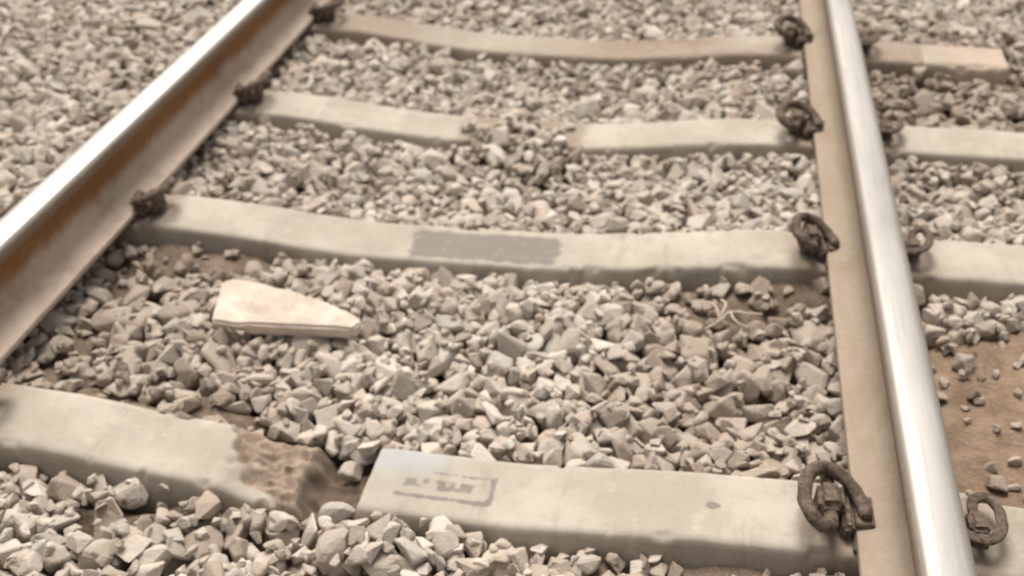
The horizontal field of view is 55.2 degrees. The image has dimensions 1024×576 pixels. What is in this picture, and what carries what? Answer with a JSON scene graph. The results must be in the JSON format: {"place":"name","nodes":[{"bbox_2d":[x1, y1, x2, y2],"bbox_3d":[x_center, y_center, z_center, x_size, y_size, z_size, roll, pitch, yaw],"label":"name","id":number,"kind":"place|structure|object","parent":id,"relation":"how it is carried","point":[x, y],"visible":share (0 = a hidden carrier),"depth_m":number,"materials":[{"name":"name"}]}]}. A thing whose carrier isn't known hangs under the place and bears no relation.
{"place":"outdoors","nodes":[
{"label":"outdoors","id":0,"kind":"place"},
{"bbox_2d":[0,0,1023,575],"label":"ballast gravel","id":1,"kind":"structure","parent":0,"point":[658,396],"depth_m":2.17,"materials":[{"name":"grey gravel"}]},
{"bbox_2d":[212,279,360,338],"bbox_3d":[-0.472,0.044,2.082,0.323,0.051,0.127,3,48,6],"label":"broken stone slab","id":2,"kind":"object","parent":1,"relation":"on","point":[249,307],"depth_m":2.05,"materials":[{"name":"stone"}]},
{"bbox_2d":[704,299,762,329],"bbox_3d":[0.456,0.054,2.012,0.117,0.027,0.093,5,38,10],"label":"dry twig","id":3,"kind":"object","parent":1,"relation":"on","point":[719,315],"visible":1,"depth_m":2.00,"materials":[{"name":"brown wood"}]},
{"bbox_2d":[0,3,1023,575],"bbox_3d":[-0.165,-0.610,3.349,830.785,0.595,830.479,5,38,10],"label":"ground","id":4,"kind":"structure","parent":0,"point":[976,445],"depth_m":1.89,"materials":[{"name":"brown soil"}]},
{"bbox_2d":[0,368,1023,575],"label":"railway sleeper","id":5,"kind":"object","parent":4,"relation":"on","point":[804,525],"visible":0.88,"depth_m":1.67,"materials":[{"name":"concrete"}]},
{"bbox_2d":[474,0,619,7],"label":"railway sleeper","id":6,"kind":"object","parent":4,"relation":"on","point":[616,1],"depth_m":3.60,"materials":[{"name":"concrete"}]},
{"bbox_2d":[114,176,1023,320],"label":"railway sleeper","id":7,"kind":"object","parent":4,"relation":"on","point":[694,261],"visible":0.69,"depth_m":2.24,"materials":[{"name":"concrete"}]},
{"bbox_2d":[224,70,1023,184],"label":"railway sleeper","id":8,"kind":"object","parent":4,"relation":"on","point":[337,118],"visible":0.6,"depth_m":2.65,"materials":[{"name":"concrete"}]},
{"bbox_2d":[299,0,1007,90],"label":"railway sleeper","id":9,"kind":"object","parent":4,"relation":"on","point":[964,64],"visible":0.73,"depth_m":3.10,"materials":[{"name":"concrete"}]},
{"bbox_3d":[-0.813,2.153,-0.593,2.750,0.326,0.250,5,38,10],"label":"railway sleeper","id":10,"kind":"object","parent":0,"visible":0},
{"bbox_2d":[0,0,331,364],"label":"steel rail","id":11,"kind":"object","parent":10,"relation":"on","point":[67,221],"visible":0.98,"depth_m":2.38,"materials":[{"name":"silver metal"}]},
{"bbox_2d":[799,0,976,575],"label":"steel rail","id":12,"kind":"object","parent":10,"relation":"on","point":[900,466],"visible":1,"depth_m":1.73,"materials":[{"name":"silver metal"}]}
]}

